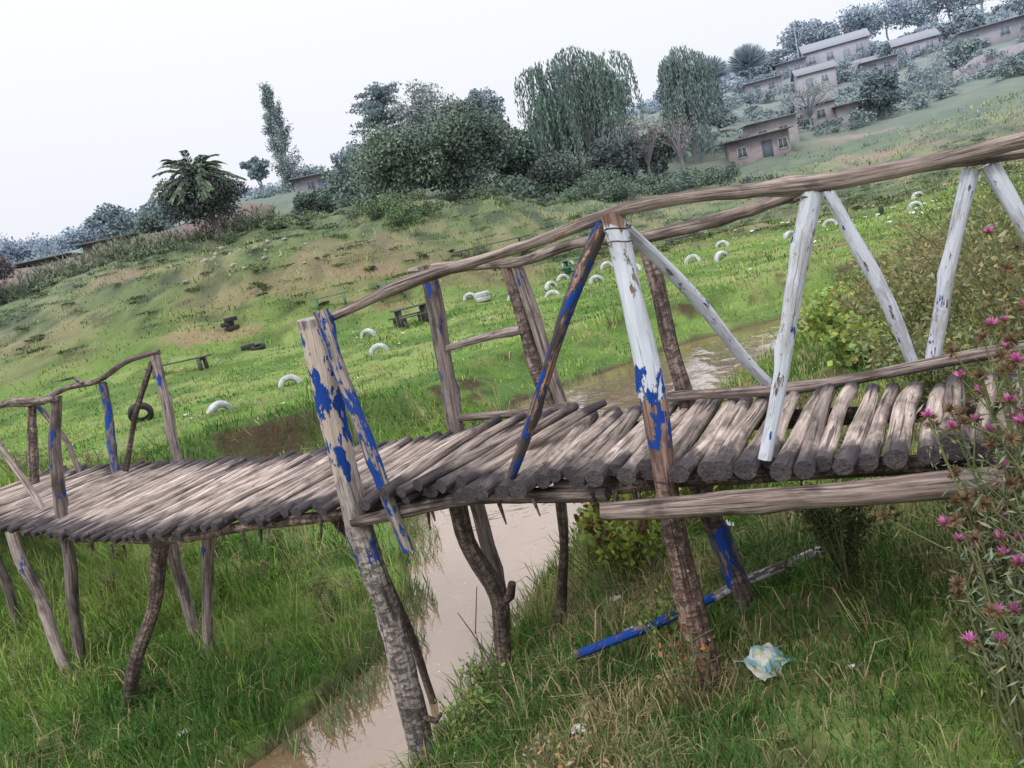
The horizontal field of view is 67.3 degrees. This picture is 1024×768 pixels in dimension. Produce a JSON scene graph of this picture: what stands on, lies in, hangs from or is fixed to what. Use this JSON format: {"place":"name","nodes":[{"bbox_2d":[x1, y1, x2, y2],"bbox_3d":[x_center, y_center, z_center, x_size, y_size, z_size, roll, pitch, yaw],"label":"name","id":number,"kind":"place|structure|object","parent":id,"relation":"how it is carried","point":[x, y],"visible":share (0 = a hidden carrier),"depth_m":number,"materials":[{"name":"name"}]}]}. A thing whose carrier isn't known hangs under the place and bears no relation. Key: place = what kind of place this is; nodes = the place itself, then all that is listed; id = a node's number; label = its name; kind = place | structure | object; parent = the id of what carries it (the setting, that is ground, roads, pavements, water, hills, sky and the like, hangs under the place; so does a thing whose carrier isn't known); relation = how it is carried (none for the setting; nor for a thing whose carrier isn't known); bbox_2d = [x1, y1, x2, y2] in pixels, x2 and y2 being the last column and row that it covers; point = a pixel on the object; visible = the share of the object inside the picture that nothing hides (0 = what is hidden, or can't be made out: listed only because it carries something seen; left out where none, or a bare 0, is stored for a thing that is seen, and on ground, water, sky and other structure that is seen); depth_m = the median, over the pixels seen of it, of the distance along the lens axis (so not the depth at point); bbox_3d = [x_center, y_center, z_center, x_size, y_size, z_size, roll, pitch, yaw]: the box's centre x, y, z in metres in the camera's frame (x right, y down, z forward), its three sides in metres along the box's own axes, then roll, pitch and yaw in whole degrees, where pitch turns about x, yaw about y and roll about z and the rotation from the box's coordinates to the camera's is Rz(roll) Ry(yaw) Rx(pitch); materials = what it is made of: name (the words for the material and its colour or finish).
{"place":"outdoors","nodes":[
{"label":"outdoors","id":0,"kind":"place"},
{"bbox_2d":[0,0,1009,243],"label":"sky","id":1,"kind":"structure","parent":0,"point":[94,94],"materials":[{"name":"white"}]},
{"bbox_2d":[0,9,1023,767],"bbox_3d":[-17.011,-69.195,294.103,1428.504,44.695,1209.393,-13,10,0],"label":"ground","id":2,"kind":"structure","parent":0,"point":[18,373],"depth_m":25.94,"materials":[{"name":"green plant"}]},
{"bbox_2d":[0,253,16,284],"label":"broadleaf tree","id":3,"kind":"object","parent":2,"relation":"on","point":[7,267],"visible":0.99,"depth_m":48.71,"materials":[{"name":"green plant"}]},
{"bbox_2d":[7,653,48,694],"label":"weed","id":4,"kind":"object","parent":2,"relation":"on","point":[38,666],"visible":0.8,"depth_m":6.51,"materials":[{"name":"green plant"}]},
{"bbox_2d":[82,202,135,239],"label":"broadleaf tree","id":5,"kind":"object","parent":2,"relation":"on","point":[122,220],"visible":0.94,"depth_m":98.86,"materials":[{"name":"green plant"}]},
{"bbox_2d":[0,202,275,293],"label":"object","id":6,"kind":"structure","parent":2,"relation":"on","point":[247,206],"depth_m":54.73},
{"bbox_2d":[0,203,282,303],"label":"maize plants","id":7,"kind":"object","parent":2,"relation":"on","point":[38,274],"visible":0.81,"depth_m":50.67,"materials":[{"name":"green plant"}]},
{"bbox_2d":[128,212,169,233],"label":"broadleaf tree","id":8,"kind":"object","parent":2,"relation":"on","point":[147,225],"visible":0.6,"depth_m":59.06,"materials":[{"name":"green plant"}]},
{"bbox_2d":[132,196,178,221],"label":"broadleaf tree","id":9,"kind":"object","parent":2,"relation":"on","point":[147,207],"visible":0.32,"depth_m":94.38,"materials":[{"name":"green plant"}]},
{"bbox_2d":[148,150,249,238],"bbox_3d":[-20.218,-11.965,49.912,6.181,5.909,6.522,-7,12,30],"label":"palm tree","id":10,"kind":"object","parent":2,"relation":"on","point":[198,191],"visible":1,"depth_m":48.92,"materials":[{"name":"green plant"}]},
{"bbox_2d":[239,155,269,192],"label":"broadleaf tree","id":11,"kind":"object","parent":2,"relation":"on","point":[254,167],"visible":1,"depth_m":102.25,"materials":[{"name":"green plant"}]},
{"bbox_2d":[0,184,516,305],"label":"embankment shrubs","id":12,"kind":"object","parent":2,"relation":"on","point":[268,223],"visible":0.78,"depth_m":49.70,"materials":[{"name":"green plant"}]},
{"bbox_2d":[258,81,303,191],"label":"poplar tree","id":13,"kind":"object","parent":2,"relation":"on","point":[278,143],"visible":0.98,"depth_m":89.98,"materials":[{"name":"green plant"}]},
{"bbox_2d":[290,187,337,214],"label":"bush","id":14,"kind":"object","parent":2,"relation":"on","point":[308,201],"visible":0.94,"depth_m":57.49,"materials":[{"name":"green plant"}]},
{"bbox_2d":[293,170,339,191],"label":"walls","id":15,"kind":"structure","parent":2,"relation":"on","point":[301,185],"depth_m":91.14,"materials":[{"name":"paint"}]},
{"bbox_2d":[321,151,385,205],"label":"broadleaf tree","id":16,"kind":"object","parent":2,"relation":"on","point":[339,183],"visible":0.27,"depth_m":68.37,"materials":[{"name":"green plant"}]},
{"bbox_2d":[345,81,411,147],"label":"cedar tree","id":17,"kind":"object","parent":2,"relation":"on","point":[380,95],"visible":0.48,"depth_m":82.50,"materials":[{"name":"green plant"}]},
{"bbox_2d":[345,120,449,201],"bbox_3d":[-8.654,-16.520,57.628,8.098,7.103,8.370,-13,10,0],"label":"broadleaf tree","id":18,"kind":"object","parent":2,"relation":"on","point":[387,154],"visible":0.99,"depth_m":56.13,"materials":[{"name":"green plant"}]},
{"bbox_2d":[364,192,447,225],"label":"embankment bush","id":19,"kind":"object","parent":2,"relation":"on","point":[395,211],"visible":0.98,"depth_m":47.28,"materials":[{"name":"green plant"}]},
{"bbox_2d":[388,303,428,328],"bbox_3d":[-4.006,-2.684,30.858,1.500,0.850,1.640,-18,11,-25],"label":"picnic table","id":20,"kind":"object","parent":2,"relation":"on","point":[399,320],"visible":0.7,"depth_m":30.77,"materials":[{"name":"grey wood"}]},
{"bbox_2d":[384,79,459,129],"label":"broadleaf tree","id":21,"kind":"object","parent":2,"relation":"on","point":[414,109],"visible":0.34,"depth_m":76.91,"materials":[{"name":"green plant"}]},
{"bbox_2d":[0,40,869,265],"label":"distant trees","id":22,"kind":"object","parent":2,"relation":"on","point":[15,250],"visible":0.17,"depth_m":145.34,"materials":[{"name":"green plant"}]},
{"bbox_2d":[398,97,520,199],"bbox_3d":[-4.517,-17.914,59.659,9.699,7.841,8.735,-20,12,-34],"label":"broadleaf tree","id":23,"kind":"object","parent":2,"relation":"on","point":[461,130],"visible":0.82,"depth_m":58.25,"materials":[{"name":"green plant"}]},
{"bbox_2d":[434,686,499,752],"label":"weed","id":24,"kind":"object","parent":2,"relation":"on","point":[467,722],"visible":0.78,"depth_m":3.85,"materials":[{"name":"green plant"}]},
{"bbox_2d":[464,86,505,132],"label":"broadleaf tree","id":25,"kind":"object","parent":2,"relation":"on","point":[485,101],"visible":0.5,"depth_m":101.78,"materials":[{"name":"green plant"}]},
{"bbox_2d":[458,586,513,721],"bbox_3d":[-0.086,1.320,3.574,0.198,0.821,0.022,-13,10,-2],"label":"bare sapling","id":26,"kind":"object","parent":2,"relation":"on","point":[504,696],"visible":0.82,"depth_m":3.55,"materials":[{"name":"brown plant"}]},
{"bbox_2d":[454,650,522,713],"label":"weed","id":27,"kind":"object","parent":2,"relation":"on","point":[485,685],"visible":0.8,"depth_m":4.15,"materials":[{"name":"green plant"}]},
{"bbox_2d":[0,132,1023,767],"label":"wooden footbridge","id":28,"kind":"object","parent":2,"relation":"on","point":[164,508],"visible":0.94,"depth_m":3.71,"materials":[{"name":"brown wood"}]},
{"bbox_2d":[0,239,1023,767],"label":"grass","id":29,"kind":"structure","parent":2,"relation":"on","point":[558,663],"depth_m":4.55,"materials":[{"name":"green plant"}]},
{"bbox_2d":[0,125,1023,355],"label":"slope weeds","id":30,"kind":"object","parent":2,"relation":"on","point":[161,262],"visible":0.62,"depth_m":42.66,"materials":[{"name":"green plant"}]},
{"bbox_2d":[6,3,1023,263],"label":"hillside shrubs","id":31,"kind":"object","parent":2,"relation":"on","point":[1002,69],"visible":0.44,"depth_m":91.34,"materials":[{"name":"green plant"}]},
{"bbox_2d":[490,120,539,182],"bbox_3d":[-0.163,-18.788,63.709,5.082,6.036,6.009,-19,11,-29],"label":"broadleaf tree","id":32,"kind":"object","parent":2,"relation":"on","point":[519,163],"visible":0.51,"depth_m":62.53,"materials":[{"name":"green plant"}]},
{"bbox_2d":[72,173,1022,735],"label":"litter","id":33,"kind":"object","parent":2,"relation":"on","point":[726,521],"visible":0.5,"depth_m":18.56,"materials":[{"name":"white plastic"}]},
{"bbox_2d":[520,116,581,180],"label":"tree","id":34,"kind":"object","parent":2,"relation":"on","point":[554,142],"visible":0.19,"depth_m":67.40,"materials":[{"name":"green plant"}]},
{"bbox_2d":[526,149,595,191],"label":"broadleaf tree","id":35,"kind":"object","parent":2,"relation":"on","point":[555,170],"visible":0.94,"depth_m":61.48,"materials":[{"name":"green plant"}]},
{"bbox_2d":[515,706,615,767],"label":"weed","id":36,"kind":"object","parent":2,"relation":"on","point":[581,742],"visible":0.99,"depth_m":2.99,"materials":[{"name":"green plant"}]},
{"bbox_2d":[513,45,646,171],"bbox_3d":[5.709,-22.613,65.281,11.278,11.790,7.575,-16,11,-18],"label":"willow tree","id":37,"kind":"object","parent":2,"relation":"on","point":[570,100],"visible":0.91,"depth_m":63.70,"materials":[{"name":"green plant"}]},
{"bbox_2d":[571,497,626,559],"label":"yellow flowering weed","id":38,"kind":"object","parent":2,"relation":"on","point":[586,505],"visible":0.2,"depth_m":5.20,"materials":[{"name":"green plant"}]},
{"bbox_2d":[582,133,648,185],"bbox_3d":[8.670,-18.450,64.091,5.534,4.722,4.664,-4,13,41],"label":"broadleaf tree","id":39,"kind":"object","parent":2,"relation":"on","point":[604,154],"visible":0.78,"depth_m":63.23,"materials":[{"name":"green plant"}]},
{"bbox_2d":[576,499,662,579],"bbox_3d":[0.692,1.001,4.729,0.537,0.568,0.577,-19,12,-31],"label":"yellow flowering weed","id":40,"kind":"object","parent":2,"relation":"on","point":[632,537],"visible":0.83,"depth_m":4.69,"materials":[{"name":"green plant"}]},
{"bbox_2d":[471,161,783,206],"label":"understory shrubs","id":41,"kind":"object","parent":2,"relation":"on","point":[620,186],"visible":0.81,"depth_m":59.14,"materials":[{"name":"green plant"}]},
{"bbox_2d":[607,106,668,173],"bbox_3d":[10.824,-19.511,64.027,4.955,7.098,5.331,-13,10,0],"label":"bare tree","id":42,"kind":"object","parent":2,"relation":"on","point":[649,150],"visible":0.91,"depth_m":63.63,"materials":[{"name":"brown plant"}]},
{"bbox_2d":[611,487,688,535],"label":"yellow flowering weed","id":43,"kind":"object","parent":2,"relation":"on","point":[629,496],"visible":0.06,"depth_m":5.16,"materials":[{"name":"green plant"}]},
{"bbox_2d":[631,127,678,180],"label":"broadleaf tree","id":44,"kind":"object","parent":2,"relation":"on","point":[662,155],"visible":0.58,"depth_m":66.46,"materials":[{"name":"green plant"}]},
{"bbox_2d":[629,584,682,662],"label":"weed","id":45,"kind":"object","parent":2,"relation":"on","point":[646,618],"visible":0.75,"depth_m":3.64,"materials":[{"name":"green plant"}]},
{"bbox_2d":[626,713,688,767],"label":"weed","id":46,"kind":"object","parent":2,"relation":"on","point":[669,762],"visible":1,"depth_m":2.54,"materials":[{"name":"green plant"}]},
{"bbox_2d":[656,109,702,172],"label":"bare tree","id":47,"kind":"object","parent":2,"relation":"on","point":[679,151],"visible":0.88,"depth_m":66.07,"materials":[{"name":"brown plant"}]},
{"bbox_2d":[648,621,722,725],"bbox_3d":[0.695,1.142,3.017,0.272,0.479,0.315,-13,10,0],"label":"red leaf weed","id":48,"kind":"object","parent":2,"relation":"on","point":[691,696],"visible":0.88,"depth_m":3.03,"materials":[{"name":"green plant"}]},
{"bbox_2d":[656,43,727,162],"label":"willow tree","id":49,"kind":"object","parent":2,"relation":"on","point":[687,95],"visible":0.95,"depth_m":71.92,"materials":[{"name":"green plant"}]},
{"bbox_2d":[703,106,736,130],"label":"hillside tree","id":50,"kind":"object","parent":2,"relation":"on","point":[729,119],"visible":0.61,"depth_m":86.33,"materials":[{"name":"green plant"}]},
{"bbox_2d":[728,43,770,82],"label":"yucca tree","id":51,"kind":"object","parent":2,"relation":"on","point":[747,57],"visible":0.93,"depth_m":114.73,"materials":[{"name":"green plant"}]},
{"bbox_2d":[724,128,791,166],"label":"walls","id":52,"kind":"structure","parent":2,"relation":"on","point":[753,145],"depth_m":68.97,"materials":[{"name":"paint"}]},
{"bbox_2d":[744,76,783,94],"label":"walls","id":53,"kind":"structure","parent":2,"relation":"on","point":[763,84],"depth_m":111.80,"materials":[{"name":"paint"}]},
{"bbox_2d":[734,642,796,680],"bbox_3d":[1.030,1.122,3.125,0.220,0.052,0.164,-20,34,-34],"label":"snack packet","id":54,"kind":"object","parent":2,"relation":"on","point":[758,660],"visible":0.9,"depth_m":3.12},
{"bbox_2d":[743,114,799,141],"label":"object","id":55,"kind":"structure","parent":2,"relation":"on","point":[769,125],"depth_m":74.89,"materials":[{"name":"paint"}]},
{"bbox_2d":[755,48,792,75],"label":"hilltop tree","id":56,"kind":"object","parent":2,"relation":"on","point":[774,58],"visible":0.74,"depth_m":125.17,"materials":[{"name":"green plant"}]},
{"bbox_2d":[742,531,817,584],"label":"weed","id":57,"kind":"object","parent":2,"relation":"on","point":[781,555],"visible":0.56,"depth_m":3.90,"materials":[{"name":"green plant"}]},
{"bbox_2d":[776,20,821,59],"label":"hilltop tree","id":58,"kind":"object","parent":2,"relation":"on","point":[805,30],"visible":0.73,"depth_m":142.62,"materials":[{"name":"green plant"}]},
{"bbox_2d":[772,76,839,130],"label":"bare tree","id":59,"kind":"object","parent":2,"relation":"on","point":[810,110],"visible":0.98,"depth_m":80.86,"materials":[{"name":"brown plant"}]},
{"bbox_2d":[793,67,837,92],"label":"walls","id":60,"kind":"structure","parent":2,"relation":"on","point":[801,80],"depth_m":106.15,"materials":[{"name":"paint"}]},
{"bbox_2d":[791,60,837,81],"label":"roof","id":61,"kind":"structure","parent":60,"relation":"on","point":[814,68],"depth_m":106.74,"materials":[{"name":"grey metal"}]},
{"bbox_2d":[795,100,835,128],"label":"walls","id":62,"kind":"structure","parent":2,"relation":"on","point":[829,109],"depth_m":83.51,"materials":[{"name":"paint"}]},
{"bbox_2d":[807,18,840,42],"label":"hilltop tree","id":63,"kind":"object","parent":2,"relation":"on","point":[832,31],"visible":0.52,"depth_m":143.29,"materials":[{"name":"green plant"}]},
{"bbox_2d":[796,284,876,352],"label":"broadleaf weed","id":64,"kind":"object","parent":2,"relation":"on","point":[827,311],"visible":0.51,"depth_m":8.60,"materials":[{"name":"green plant"}]},
{"bbox_2d":[802,36,870,66],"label":"walls","id":65,"kind":"structure","parent":2,"relation":"on","point":[821,57],"depth_m":125.85,"materials":[{"name":"paint"}]},
{"bbox_2d":[799,28,870,57],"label":"roof","id":66,"kind":"structure","parent":65,"relation":"on","point":[836,40],"depth_m":126.85,"materials":[{"name":"grey metal"}]},
{"bbox_2d":[788,477,903,590],"bbox_3d":[1.524,0.676,3.554,0.431,0.636,0.457,-16,10,-17],"label":"bush","id":67,"kind":"object","parent":2,"relation":"on","point":[823,519],"visible":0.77,"depth_m":3.51,"materials":[{"name":"green plant"}]},
{"bbox_2d":[804,310,897,369],"bbox_3d":[3.370,-0.421,7.305,0.928,0.732,0.828,-21,13,-39],"label":"broadleaf weed","id":68,"kind":"object","parent":2,"relation":"on","point":[834,350],"visible":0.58,"depth_m":7.29,"materials":[{"name":"green plant"}]},
{"bbox_2d":[835,101,872,125],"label":"walls","id":69,"kind":"structure","parent":2,"relation":"on","point":[846,108],"depth_m":82.21,"materials":[{"name":"paint"}]},
{"bbox_2d":[833,3,881,34],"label":"hilltop tree","id":70,"kind":"object","parent":2,"relation":"on","point":[856,19],"visible":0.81,"depth_m":141.45,"materials":[{"name":"green plant"}]},
{"bbox_2d":[857,54,898,74],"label":"walls","id":71,"kind":"structure","parent":2,"relation":"on","point":[892,59],"depth_m":106.23,"materials":[{"name":"paint"}]},
{"bbox_2d":[855,67,903,118],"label":"broadleaf tree","id":72,"kind":"object","parent":2,"relation":"on","point":[875,95],"visible":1,"depth_m":78.72,"materials":[{"name":"green plant"}]},
{"bbox_2d":[815,239,945,295],"bbox_3d":[4.788,-1.267,9.918,1.550,0.992,1.394,-13,10,0],"label":"tall weed","id":73,"kind":"object","parent":2,"relation":"on","point":[855,278],"visible":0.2,"depth_m":9.99,"materials":[{"name":"green plant"}]},
{"bbox_2d":[860,0,915,39],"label":"hilltop tree","id":74,"kind":"object","parent":2,"relation":"on","point":[886,15],"visible":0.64,"depth_m":143.05,"materials":[{"name":"green plant"}]},
{"bbox_2d":[823,269,960,332],"bbox_3d":[3.880,-0.743,7.739,1.264,0.799,1.226,-13,10,0],"label":"tall weed","id":75,"kind":"object","parent":2,"relation":"on","point":[845,299],"visible":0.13,"depth_m":7.87,"materials":[{"name":"green plant"}]},
{"bbox_2d":[834,223,983,328],"bbox_3d":[4.021,-0.908,7.599,1.384,1.203,1.505,-6,12,35],"label":"tall weed","id":76,"kind":"object","parent":2,"relation":"on","point":[889,272],"visible":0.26,"depth_m":7.53,"materials":[{"name":"green plant"}]},
{"bbox_2d":[890,35,939,59],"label":"walls","id":77,"kind":"structure","parent":2,"relation":"on","point":[920,43],"depth_m":113.14,"materials":[{"name":"beige paint"}]},
{"bbox_2d":[888,27,940,47],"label":"roof","id":78,"kind":"structure","parent":77,"relation":"on","point":[914,37],"depth_m":113.94,"materials":[{"name":"grey metal"}]},
{"bbox_2d":[887,0,946,28],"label":"hilltop tree","id":79,"kind":"object","parent":2,"relation":"on","point":[922,16],"visible":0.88,"depth_m":141.28,"materials":[{"name":"green plant"}]},
{"bbox_2d":[874,227,977,270],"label":"tall weed","id":80,"kind":"object","parent":2,"relation":"on","point":[904,248],"visible":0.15,"depth_m":12.28,"materials":[{"name":"green plant"}]},
{"bbox_2d":[838,253,1016,373],"bbox_3d":[3.345,-0.555,6.252,1.298,1.061,1.234,-13,10,0],"label":"tall weed","id":81,"kind":"object","parent":2,"relation":"on","point":[919,299],"visible":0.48,"depth_m":6.10,"materials":[{"name":"green plant"}]},
{"bbox_2d":[843,306,1023,401],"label":"tall weed","id":82,"kind":"object","parent":2,"relation":"on","point":[963,341],"visible":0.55,"depth_m":5.30,"materials":[{"name":"green plant"}]},
{"bbox_2d":[922,0,968,20],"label":"hilltop tree","id":83,"kind":"object","parent":2,"relation":"on","point":[951,6],"visible":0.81,"depth_m":140.19,"materials":[{"name":"green plant"}]},
{"bbox_2d":[875,361,1023,765],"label":"thistle","id":84,"kind":"object","parent":2,"relation":"on","point":[1012,439],"visible":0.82,"depth_m":2.20,"materials":[{"name":"green plant"}]},
{"bbox_2d":[885,190,1023,298],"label":"tall weed","id":85,"kind":"object","parent":2,"relation":"on","point":[910,225],"visible":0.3,"depth_m":8.59,"materials":[{"name":"green plant"}]},
{"bbox_2d":[894,197,1023,389],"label":"tall weed","id":86,"kind":"object","parent":2,"relation":"on","point":[966,260],"visible":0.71,"depth_m":5.03,"materials":[{"name":"green plant"}]},
{"bbox_2d":[942,36,981,66],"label":"hillside tree","id":87,"kind":"object","parent":2,"relation":"on","point":[961,50],"visible":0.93,"depth_m":93.77,"materials":[{"name":"green plant"}]},
{"bbox_2d":[903,159,1023,334],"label":"tall weed","id":88,"kind":"object","parent":2,"relation":"on","point":[968,234],"visible":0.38,"depth_m":5.94,"materials":[{"name":"green plant"}]},
{"bbox_2d":[908,299,1023,697],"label":"thistle","id":89,"kind":"object","parent":2,"relation":"on","point":[1016,360],"visible":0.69,"depth_m":2.24,"materials":[{"name":"green plant"}]},
{"bbox_2d":[948,7,984,34],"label":"hilltop tree","id":90,"kind":"object","parent":2,"relation":"on","point":[961,15],"visible":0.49,"depth_m":112.17,"materials":[{"name":"green plant"}]},
{"bbox_2d":[932,577,1023,713],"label":"bush","id":91,"kind":"object","parent":2,"relation":"on","point":[987,634],"visible":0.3,"depth_m":2.40,"materials":[{"name":"green plant"}]},
{"bbox_2d":[932,160,1023,296],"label":"tall weed","id":92,"kind":"object","parent":2,"relation":"on","point":[988,194],"visible":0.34,"depth_m":6.88,"materials":[{"name":"green plant"}]},
{"bbox_2d":[936,474,1023,764],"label":"thistle","id":93,"kind":"object","parent":2,"relation":"on","point":[990,610],"visible":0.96,"depth_m":2.06,"materials":[{"name":"green plant"}]},
{"bbox_2d":[940,496,1022,596],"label":"bush","id":94,"kind":"object","parent":2,"relation":"on","point":[976,515],"visible":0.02,"depth_m":2.97,"materials":[{"name":"green plant"}]},
{"bbox_2d":[942,496,1023,605],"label":"bush","id":95,"kind":"object","parent":2,"relation":"on","point":[992,546],"visible":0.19,"depth_m":2.56,"materials":[{"name":"green plant"}]},
{"bbox_2d":[944,261,1023,535],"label":"thistle","id":96,"kind":"object","parent":2,"relation":"on","point":[1007,268],"visible":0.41,"depth_m":2.37,"materials":[{"name":"green plant"}]},
{"bbox_2d":[952,42,1023,82],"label":"stone wall","id":97,"kind":"structure","parent":2,"relation":"on","point":[1015,48],"depth_m":90.12,"materials":[{"name":"stone"}]},
{"bbox_2d":[954,15,1023,46],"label":"walls","id":98,"kind":"structure","parent":2,"relation":"on","point":[991,32],"depth_m":101.02,"materials":[{"name":"beige paint"}]},
{"bbox_2d":[983,223,1023,374],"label":"thistle","id":99,"kind":"object","parent":2,"relation":"on","point":[1015,246],"visible":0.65,"depth_m":3.05,"materials":[{"name":"green plant"}]},
{"bbox_2d":[250,313,808,767],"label":"stream water","id":100,"kind":"structure","parent":0,"point":[374,729],"depth_m":7.20,"materials":[{"name":"brown liquid"}]},
{"bbox_2d":[266,364,605,760],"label":"water edge reeds","id":101,"kind":"object","parent":100,"relation":"on","point":[366,687],"visible":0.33,"depth_m":6.09,"materials":[{"name":"green plant"}]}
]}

